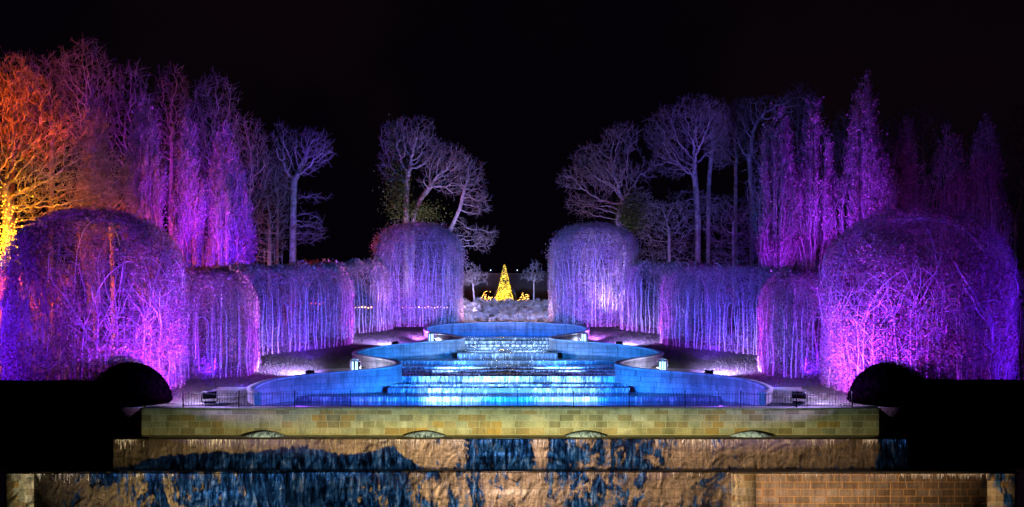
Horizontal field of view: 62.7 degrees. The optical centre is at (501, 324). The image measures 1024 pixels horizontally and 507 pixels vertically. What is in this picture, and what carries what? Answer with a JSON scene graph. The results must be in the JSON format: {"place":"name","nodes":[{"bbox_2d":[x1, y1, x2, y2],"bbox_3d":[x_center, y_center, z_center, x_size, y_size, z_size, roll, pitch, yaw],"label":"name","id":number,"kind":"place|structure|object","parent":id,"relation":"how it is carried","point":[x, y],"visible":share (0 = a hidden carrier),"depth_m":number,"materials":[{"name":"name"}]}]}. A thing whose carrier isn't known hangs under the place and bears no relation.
{"place":"outdoors","nodes":[
{"label":"outdoors","id":0,"kind":"place"},
{"bbox_2d":[316,368,367,372],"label":"path","id":1,"kind":"structure","parent":0,"point":[330,370],"depth_m":60.26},
{"bbox_2d":[350,358,360,369],"bbox_3d":[-10.300,2.959,59.000,0.840,1.230,0.840,0,0,0],"label":"lantern","id":2,"kind":"object","parent":1,"relation":"on","point":[355,363],"visible":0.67,"depth_m":58.71,"materials":[{"name":"glass"}]},
{"bbox_2d":[463,311,475,318],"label":"ornamental grass","id":3,"kind":"object","parent":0,"point":[468,313],"depth_m":93.08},
{"bbox_2d":[468,302,483,308],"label":"ornamental grass","id":4,"kind":"object","parent":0,"point":[473,304],"depth_m":98.09,"materials":[{"name":"plant"}]},
{"bbox_2d":[472,304,482,311],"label":"ornamental grass","id":5,"kind":"object","parent":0,"point":[478,309],"depth_m":97.00,"materials":[{"name":"plant"}]},
{"bbox_2d":[475,312,485,318],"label":"ornamental grass","id":6,"kind":"object","parent":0,"point":[478,315],"depth_m":93.63,"materials":[{"name":"plant"}]},
{"bbox_2d":[483,300,491,305],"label":"ornamental grass","id":7,"kind":"object","parent":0,"point":[487,302],"depth_m":99.62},
{"bbox_2d":[483,306,493,312],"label":"ornamental grass","id":8,"kind":"object","parent":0,"point":[488,309],"depth_m":96.33,"materials":[{"name":"plant"}]},
{"bbox_2d":[497,313,509,321],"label":"ornamental grass","id":9,"kind":"object","parent":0,"point":[504,318],"depth_m":92.23,"materials":[{"name":"plant"}]},
{"bbox_2d":[502,297,511,304],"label":"ornamental grass","id":10,"kind":"object","parent":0,"point":[506,301],"depth_m":99.31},
{"bbox_2d":[266,401,752,404],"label":"pool water","id":11,"kind":"structure","parent":0,"point":[511,403],"depth_m":50.59,"materials":[{"name":"liquid"}]},
{"bbox_2d":[162,403,858,403],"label":"terrace paving","id":12,"kind":"structure","parent":0,"point":[240,403],"depth_m":46.31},
{"bbox_2d":[0,282,1023,405],"bbox_3d":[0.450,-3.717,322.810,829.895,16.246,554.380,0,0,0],"label":"lawn","id":13,"kind":"structure","parent":0,"point":[593,330],"depth_m":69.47,"materials":[{"name":"plant"}]},
{"bbox_2d":[0,47,50,239],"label":"bare tree","id":14,"kind":"object","parent":13,"relation":"on","point":[12,164],"visible":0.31,"depth_m":89.96,"materials":[{"name":"orange plant"}]},
{"bbox_2d":[0,267,81,377],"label":"tunnel hedge","id":15,"kind":"object","parent":13,"relation":"on","point":[43,326],"visible":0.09,"depth_m":55.69,"materials":[{"name":"purple plant"}]},
{"bbox_2d":[8,50,82,320],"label":"bare tree","id":16,"kind":"object","parent":13,"relation":"on","point":[50,94],"visible":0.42,"depth_m":91.33,"materials":[{"name":"orange plant"}]},
{"bbox_2d":[0,51,138,341],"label":"spreading tree","id":17,"kind":"object","parent":13,"relation":"on","point":[6,189],"visible":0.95,"depth_m":63.73,"materials":[{"name":"orange plant"}]},
{"bbox_2d":[0,187,32,265],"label":"golden light net","id":18,"kind":"object","parent":17,"relation":"attached to","point":[3,232],"visible":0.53,"depth_m":59.97,"materials":[{"name":"yellow"}]},
{"bbox_2d":[49,33,125,323],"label":"bare tree","id":19,"kind":"object","parent":13,"relation":"on","point":[85,91],"visible":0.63,"depth_m":89.35,"materials":[{"name":"purple plant"}]},
{"bbox_2d":[71,83,118,338],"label":"columnar tree","id":20,"kind":"object","parent":13,"relation":"on","point":[88,114],"visible":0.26,"depth_m":76.72,"materials":[{"name":"purple plant"}]},
{"bbox_2d":[0,206,190,390],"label":"domed hedge","id":21,"kind":"object","parent":13,"relation":"on","point":[14,314],"visible":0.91,"depth_m":47.63,"materials":[{"name":"purple plant"}]},
{"bbox_2d":[55,144,154,354],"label":"spreading tree","id":22,"kind":"object","parent":13,"relation":"on","point":[114,206],"visible":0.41,"depth_m":65.86,"materials":[{"name":"purple plant"}]},
{"bbox_2d":[102,59,157,322],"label":"bare tree","id":23,"kind":"object","parent":13,"relation":"on","point":[127,111],"visible":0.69,"depth_m":90.93,"materials":[{"name":"purple plant"}]},
{"bbox_2d":[97,361,172,406],"bbox_3d":[-20.808,3.339,46.998,4.755,2.658,3.494,0,0,0],"label":"dark domed hedge","id":24,"kind":"object","parent":13,"relation":"on","point":[144,385],"visible":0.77,"depth_m":46.03,"materials":[{"name":"black plant"}]},
{"bbox_2d":[119,92,171,339],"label":"columnar tree","id":25,"kind":"object","parent":13,"relation":"on","point":[150,175],"visible":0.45,"depth_m":75.53,"materials":[{"name":"purple plant"}]},
{"bbox_2d":[141,126,178,306],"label":"bare tree","id":26,"kind":"object","parent":13,"relation":"on","point":[164,148],"visible":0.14,"depth_m":111.95,"materials":[{"name":"purple plant"}]},
{"bbox_2d":[142,58,196,266],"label":"bare tree","id":27,"kind":"object","parent":13,"relation":"on","point":[172,143],"visible":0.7,"depth_m":94.80,"materials":[{"name":"purple plant"}]},
{"bbox_2d":[164,100,209,330],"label":"columnar tree","id":28,"kind":"object","parent":13,"relation":"on","point":[188,237],"visible":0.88,"depth_m":76.38,"materials":[{"name":"purple plant"}]},
{"bbox_2d":[176,124,213,308],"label":"bare tree","id":29,"kind":"object","parent":13,"relation":"on","point":[202,248],"visible":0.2,"depth_m":113.78,"materials":[{"name":"purple plant"}]},
{"bbox_2d":[172,68,241,322],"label":"bare tree","id":30,"kind":"object","parent":13,"relation":"on","point":[212,127],"visible":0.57,"depth_m":92.92,"materials":[{"name":"purple plant"}]},
{"bbox_2d":[201,391,217,402],"bbox_3d":[-16.136,3.986,46.382,0.880,0.624,0.460,0,0,-25],"label":"floodlight","id":31,"kind":"object","parent":13,"relation":"on","point":[210,394],"visible":0.9,"depth_m":46.27,"materials":[{"name":"black metal"}]},
{"bbox_2d":[167,264,261,378],"bbox_3d":[-20.076,-0.442,58.595,5.950,7.932,10.080,0,0,-28],"label":"tunnel hedge","id":32,"kind":"object","parent":13,"relation":"on","point":[213,276],"visible":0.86,"depth_m":55.78,"materials":[{"name":"purple plant"}]},
{"bbox_2d":[199,119,246,311],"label":"columnar tree","id":33,"kind":"object","parent":13,"relation":"on","point":[219,247],"visible":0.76,"depth_m":77.41,"materials":[{"name":"purple plant"}]},
{"bbox_2d":[212,387,246,397],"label":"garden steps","id":34,"kind":"structure","parent":13,"relation":"on","point":[228,388],"depth_m":49.85,"materials":[{"name":"stone"}]},
{"bbox_2d":[228,159,261,327],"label":"columnar tree","id":35,"kind":"object","parent":13,"relation":"on","point":[246,225],"visible":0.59,"depth_m":78.55,"materials":[{"name":"purple plant"}]},
{"bbox_2d":[225,111,279,311],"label":"bare tree","id":36,"kind":"object","parent":13,"relation":"on","point":[250,155],"visible":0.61,"depth_m":94.73,"materials":[{"name":"purple plant"}]},
{"bbox_2d":[247,176,298,320],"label":"bare tree","id":37,"kind":"object","parent":13,"relation":"on","point":[269,260],"visible":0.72,"depth_m":96.02,"materials":[{"name":"purple plant"}]},
{"bbox_2d":[258,148,292,306],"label":"bare tree","id":38,"kind":"object","parent":13,"relation":"on","point":[277,199],"visible":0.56,"depth_m":115.87,"materials":[{"name":"purple plant"}]},
{"bbox_2d":[204,257,356,356],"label":"tunnel hedge","id":39,"kind":"object","parent":13,"relation":"on","point":[305,270],"visible":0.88,"depth_m":70.07,"materials":[{"name":"purple plant"}]},
{"bbox_2d":[265,120,334,314],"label":"bare tree","id":40,"kind":"object","parent":13,"relation":"on","point":[293,207],"visible":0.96,"depth_m":97.02,"materials":[{"name":"purple plant"}]},
{"bbox_2d":[297,257,394,335],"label":"tunnel hedge","id":41,"kind":"object","parent":13,"relation":"on","point":[358,265],"visible":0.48,"depth_m":83.65,"materials":[{"name":"purple plant"}]},
{"bbox_2d":[372,114,452,310],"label":"bare tree","id":42,"kind":"object","parent":13,"relation":"on","point":[398,194],"visible":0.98,"depth_m":101.34,"materials":[{"name":"purple plant"}]},
{"bbox_2d":[369,218,468,326],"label":"domed hedge","id":43,"kind":"object","parent":13,"relation":"on","point":[385,242],"visible":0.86,"depth_m":87.34,"materials":[{"name":"purple plant"}]},
{"bbox_2d":[409,142,470,309],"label":"bare tree","id":44,"kind":"object","parent":13,"relation":"on","point":[429,186],"visible":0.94,"depth_m":102.56,"materials":[{"name":"grey plant"}]},
{"bbox_2d":[466,315,475,321],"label":"ornamental grass","id":45,"kind":"object","parent":13,"relation":"on","point":[471,318],"depth_m":92.00,"materials":[{"name":"plant"}]},
{"bbox_2d":[446,150,498,302],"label":"bare tree","id":46,"kind":"object","parent":13,"relation":"on","point":[459,210],"visible":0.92,"depth_m":103.89,"materials":[{"name":"grey plant"}]},
{"bbox_2d":[463,262,489,301],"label":"young tree","id":47,"kind":"object","parent":13,"relation":"on","point":[471,277],"visible":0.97,"depth_m":100.22,"materials":[{"name":"grey plant"}]},
{"bbox_2d":[478,290,493,301],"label":"lit bush","id":48,"kind":"object","parent":13,"relation":"on","point":[490,296],"visible":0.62,"depth_m":105.67,"materials":[{"name":"yellow plant"}]},
{"bbox_2d":[495,264,513,300],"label":"cone tree","id":49,"kind":"object","parent":13,"relation":"on","point":[504,290],"visible":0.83,"depth_m":103.99,"materials":[{"name":"yellow plant"}]},
{"bbox_2d":[414,273,601,306],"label":"brick wall","id":50,"kind":"structure","parent":13,"relation":"on","point":[518,285],"depth_m":112.00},
{"bbox_2d":[247,322,772,405],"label":"cascade basin wall","id":51,"kind":"structure","parent":13,"relation":"on","point":[383,372],"depth_m":56.31,"materials":[{"name":"stone"}]},
{"bbox_2d":[295,336,722,400],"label":"water cascade","id":52,"kind":"object","parent":51,"relation":"in","point":[506,354],"visible":0.88,"depth_m":57.81,"materials":[{"name":"liquid"}]},
{"bbox_2d":[507,316,517,321],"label":"ornamental grass","id":53,"kind":"object","parent":13,"relation":"on","point":[512,319],"depth_m":91.88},
{"bbox_2d":[518,293,531,301],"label":"lit bush","id":54,"kind":"object","parent":13,"relation":"on","point":[528,296],"visible":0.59,"depth_m":105.79,"materials":[{"name":"yellow plant"}]},
{"bbox_2d":[523,314,536,321],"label":"ornamental grass","id":55,"kind":"object","parent":13,"relation":"on","point":[530,318],"depth_m":91.99,"materials":[{"name":"plant"}]},
{"bbox_2d":[520,259,545,300],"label":"young tree","id":56,"kind":"object","parent":13,"relation":"on","point":[535,275],"visible":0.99,"depth_m":99.47,"materials":[{"name":"grey plant"}]},
{"bbox_2d":[544,218,645,326],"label":"domed hedge","id":57,"kind":"object","parent":13,"relation":"on","point":[556,307],"visible":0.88,"depth_m":87.41,"materials":[{"name":"purple plant"}]},
{"bbox_2d":[555,121,659,310],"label":"bare tree","id":58,"kind":"object","parent":13,"relation":"on","point":[627,213],"visible":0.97,"depth_m":100.59,"materials":[{"name":"purple plant"}]},
{"bbox_2d":[617,255,706,334],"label":"tunnel hedge","id":59,"kind":"object","parent":13,"relation":"on","point":[651,265],"visible":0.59,"depth_m":83.65,"materials":[{"name":"purple plant"}]},
{"bbox_2d":[634,199,703,294],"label":"bare tree","id":60,"kind":"object","parent":13,"relation":"on","point":[669,242],"visible":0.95,"depth_m":99.79,"materials":[{"name":"grey plant"}]},
{"bbox_2d":[641,92,731,314],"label":"bare tree","id":61,"kind":"object","parent":13,"relation":"on","point":[697,197],"visible":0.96,"depth_m":103.68,"materials":[{"name":"purple plant"}]},
{"bbox_2d":[694,101,734,300],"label":"bare tree","id":62,"kind":"object","parent":13,"relation":"on","point":[709,174],"visible":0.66,"depth_m":105.78,"materials":[{"name":"purple plant"}]},
{"bbox_2d":[700,193,759,317],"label":"bare tree","id":63,"kind":"object","parent":13,"relation":"on","point":[733,232],"visible":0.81,"depth_m":100.08,"materials":[{"name":"purple plant"}]},
{"bbox_2d":[658,260,810,357],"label":"tunnel hedge","id":64,"kind":"object","parent":13,"relation":"on","point":[707,272],"visible":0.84,"depth_m":70.36,"materials":[{"name":"purple plant"}]},
{"bbox_2d":[713,96,755,306],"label":"bare tree","id":65,"kind":"object","parent":13,"relation":"on","point":[736,155],"visible":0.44,"depth_m":117.81,"materials":[{"name":"purple plant"}]},
{"bbox_2d":[739,134,777,317],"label":"bare tree","id":66,"kind":"object","parent":13,"relation":"on","point":[750,171],"visible":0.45,"depth_m":99.31,"materials":[{"name":"purple plant"}]},
{"bbox_2d":[727,88,809,311],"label":"bare tree","id":67,"kind":"object","parent":13,"relation":"on","point":[756,122],"visible":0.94,"depth_m":109.77,"materials":[{"name":"purple plant"}]},
{"bbox_2d":[746,102,805,327],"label":"columnar tree","id":68,"kind":"object","parent":13,"relation":"on","point":[768,244],"visible":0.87,"depth_m":75.91,"materials":[{"name":"purple plant"}]},
{"bbox_2d":[772,387,816,397],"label":"garden steps","id":69,"kind":"structure","parent":13,"relation":"on","point":[791,388],"depth_m":49.85,"materials":[{"name":"stone"}]},
{"bbox_2d":[790,391,806,402],"bbox_3d":[16.401,3.986,46.382,0.880,0.624,0.460,0,0,25],"label":"floodlight","id":70,"kind":"object","parent":13,"relation":"on","point":[801,394],"visible":0.86,"depth_m":46.26,"materials":[{"name":"black metal"}]},
{"bbox_2d":[772,78,829,305],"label":"bare tree","id":71,"kind":"object","parent":13,"relation":"on","point":[797,129],"visible":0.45,"depth_m":119.37,"materials":[{"name":"purple plant"}]},
{"bbox_2d":[756,258,851,377],"bbox_3d":[20.922,-0.560,58.608,6.008,8.141,10.066,0,0,27],"label":"tunnel hedge","id":72,"kind":"object","parent":13,"relation":"on","point":[811,276],"visible":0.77,"depth_m":55.79,"materials":[{"name":"purple plant"}]},
{"bbox_2d":[788,94,840,339],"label":"columnar tree","id":73,"kind":"object","parent":13,"relation":"on","point":[810,243],"visible":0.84,"depth_m":76.21,"materials":[{"name":"purple plant"}]},
{"bbox_2d":[819,124,865,311],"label":"bare tree","id":74,"kind":"object","parent":13,"relation":"on","point":[840,159],"visible":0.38,"depth_m":100.28,"materials":[{"name":"purple plant"}]},
{"bbox_2d":[830,110,866,295],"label":"bare tree","id":75,"kind":"object","parent":13,"relation":"on","point":[841,154],"visible":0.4,"depth_m":116.46,"materials":[{"name":"purple plant"}]},
{"bbox_2d":[828,69,900,339],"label":"columnar tree","id":76,"kind":"object","parent":13,"relation":"on","point":[868,204],"visible":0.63,"depth_m":75.03,"materials":[{"name":"purple plant"}]},
{"bbox_2d":[847,362,921,406],"bbox_3d":[21.689,3.360,47.003,4.748,2.671,3.493,0,0,0],"label":"dark domed hedge","id":77,"kind":"object","parent":13,"relation":"on","point":[876,385],"visible":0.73,"depth_m":45.99,"materials":[{"name":"black plant"}]},
{"bbox_2d":[878,114,902,304],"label":"bare tree","id":78,"kind":"object","parent":13,"relation":"on","point":[889,144],"visible":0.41,"depth_m":118.62,"materials":[{"name":"purple plant"}]},
{"bbox_2d":[881,115,941,336],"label":"columnar tree","id":79,"kind":"object","parent":13,"relation":"on","point":[907,182],"visible":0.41,"depth_m":78.42,"materials":[{"name":"purple plant"}]},
{"bbox_2d":[817,204,1023,392],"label":"domed hedge","id":80,"kind":"object","parent":13,"relation":"on","point":[1004,329],"visible":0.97,"depth_m":47.30,"materials":[{"name":"purple plant"}]},
{"bbox_2d":[891,100,954,315],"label":"bare tree","id":81,"kind":"object","parent":13,"relation":"on","point":[923,156],"visible":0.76,"depth_m":99.88,"materials":[{"name":"purple plant"}]},
{"bbox_2d":[919,120,983,330],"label":"columnar tree","id":82,"kind":"object","parent":13,"relation":"on","point":[955,167],"visible":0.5,"depth_m":78.48,"materials":[{"name":"purple plant"}]},
{"bbox_2d":[955,129,989,305],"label":"bare tree","id":83,"kind":"object","parent":13,"relation":"on","point":[971,145],"visible":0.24,"depth_m":115.69,"materials":[{"name":"purple plant"}]},
{"bbox_2d":[933,267,1023,379],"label":"tunnel hedge","id":84,"kind":"object","parent":13,"relation":"on","point":[1020,325],"visible":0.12,"depth_m":53.79,"materials":[{"name":"purple plant"}]},
{"bbox_2d":[964,111,1017,323],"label":"columnar tree","id":85,"kind":"object","parent":13,"relation":"on","point":[991,209],"visible":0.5,"depth_m":77.57,"materials":[{"name":"purple plant"}]},
{"bbox_2d":[988,163,1021,253],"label":"bare tree","id":86,"kind":"object","parent":13,"relation":"on","point":[1007,210],"visible":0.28,"depth_m":111.34,"materials":[{"name":"purple plant"}]},
{"bbox_2d":[992,101,1023,317],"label":"bare tree","id":87,"kind":"object","parent":13,"relation":"on","point":[1016,231],"visible":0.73,"depth_m":99.69,"materials":[{"name":"purple plant"}]},
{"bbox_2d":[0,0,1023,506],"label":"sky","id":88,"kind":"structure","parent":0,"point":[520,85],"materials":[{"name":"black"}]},
{"bbox_2d":[508,305,519,312],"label":"ornamental grass","id":89,"kind":"object","parent":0,"point":[515,309],"depth_m":96.43,"materials":[{"name":"plant"}]},
{"bbox_2d":[511,311,524,320],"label":"ornamental grass","id":90,"kind":"object","parent":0,"point":[519,316],"depth_m":92.52,"materials":[{"name":"plant"}]},
{"bbox_2d":[531,302,544,309],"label":"ornamental grass","id":91,"kind":"object","parent":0,"point":[537,306],"depth_m":97.55,"materials":[{"name":"plant"}]},
{"bbox_2d":[648,368,700,372],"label":"path","id":92,"kind":"structure","parent":0,"point":[685,370],"depth_m":60.22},
{"bbox_2d":[657,358,667,369],"bbox_3d":[11.300,2.959,59.000,0.840,1.230,0.840,0,0,0],"label":"lantern","id":93,"kind":"object","parent":92,"relation":"on","point":[662,363],"visible":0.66,"depth_m":58.71,"materials":[{"name":"glass"}]},
{"bbox_3d":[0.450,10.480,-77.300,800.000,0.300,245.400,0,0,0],"label":"ground","id":94,"kind":"structure","parent":0,"visible":0},
{"bbox_2d":[108,407,141,468],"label":"pier","id":95,"kind":"structure","parent":94,"relation":"on","point":[130,420],"depth_m":45.12,"materials":[{"name":"brick"}]},
{"bbox_2d":[2,469,288,506],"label":"retaining wall","id":96,"kind":"structure","parent":94,"relation":"on","point":[26,488],"depth_m":43.00,"materials":[{"name":"stone"}]},
{"bbox_2d":[287,469,730,506],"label":"retaining wall","id":97,"kind":"structure","parent":94,"relation":"on","point":[516,488],"depth_m":43.35,"materials":[{"name":"stone"}]},
{"bbox_2d":[16,473,987,483],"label":"dripping water","id":98,"kind":"structure","parent":97,"relation":"attached to","point":[271,476],"depth_m":42.99,"materials":[{"name":"white liquid"}]},
{"bbox_2d":[111,435,909,468],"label":"retaining wall","id":99,"kind":"structure","parent":94,"relation":"on","point":[350,452],"depth_m":44.00,"materials":[{"name":"stone"}]},
{"bbox_2d":[244,431,285,436],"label":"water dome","id":100,"kind":"structure","parent":99,"relation":"on","point":[265,434],"depth_m":44.24,"materials":[{"name":"liquid"}]},
{"bbox_2d":[404,431,445,436],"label":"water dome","id":101,"kind":"structure","parent":99,"relation":"on","point":[424,434],"depth_m":44.24,"materials":[{"name":"liquid"}]},
{"bbox_2d":[140,405,880,434],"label":"retaining wall","id":102,"kind":"structure","parent":99,"relation":"on","point":[511,420],"depth_m":45.00,"materials":[{"name":"stone"}]},
{"bbox_2d":[182,391,852,406],"bbox_3d":[0.850,3.978,45.195,36.070,0.897,0.070,0,0,0],"label":"railing","id":103,"kind":"object","parent":102,"relation":"on","point":[517,398],"visible":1,"depth_m":45.19,"materials":[{"name":"black metal"}]},
{"bbox_2d":[117,439,904,449],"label":"dripping water","id":104,"kind":"structure","parent":99,"relation":"on","point":[467,441],"depth_m":43.98,"materials":[{"name":"white liquid"}]},
{"bbox_2d":[565,431,606,436],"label":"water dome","id":105,"kind":"structure","parent":99,"relation":"on","point":[585,434],"depth_m":44.25,"materials":[{"name":"liquid"}]},
{"bbox_2d":[730,431,771,436],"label":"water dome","id":106,"kind":"structure","parent":99,"relation":"on","point":[750,434],"depth_m":44.24,"materials":[{"name":"liquid"}]},
{"bbox_2d":[728,469,1018,506],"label":"retaining wall","id":107,"kind":"structure","parent":94,"relation":"on","point":[842,488],"depth_m":43.00,"materials":[{"name":"brick"}]},
{"bbox_2d":[879,407,912,468],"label":"pier","id":108,"kind":"structure","parent":94,"relation":"on","point":[889,420],"depth_m":45.12,"materials":[{"name":"brick"}]},
{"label":"path","id":109,"kind":"structure","parent":0,"visible":0},
{"bbox_2d":[427,332,435,340],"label":"lantern","id":110,"kind":"object","parent":109,"relation":"on","point":[431,336],"visible":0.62,"depth_m":76.71,"materials":[{"name":"glass"}]},
{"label":"path","id":111,"kind":"structure","parent":0,"visible":0},
{"bbox_2d":[580,332,587,340],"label":"lantern","id":112,"kind":"object","parent":111,"relation":"on","point":[583,336],"visible":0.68,"depth_m":76.70,"materials":[{"name":"glass"}]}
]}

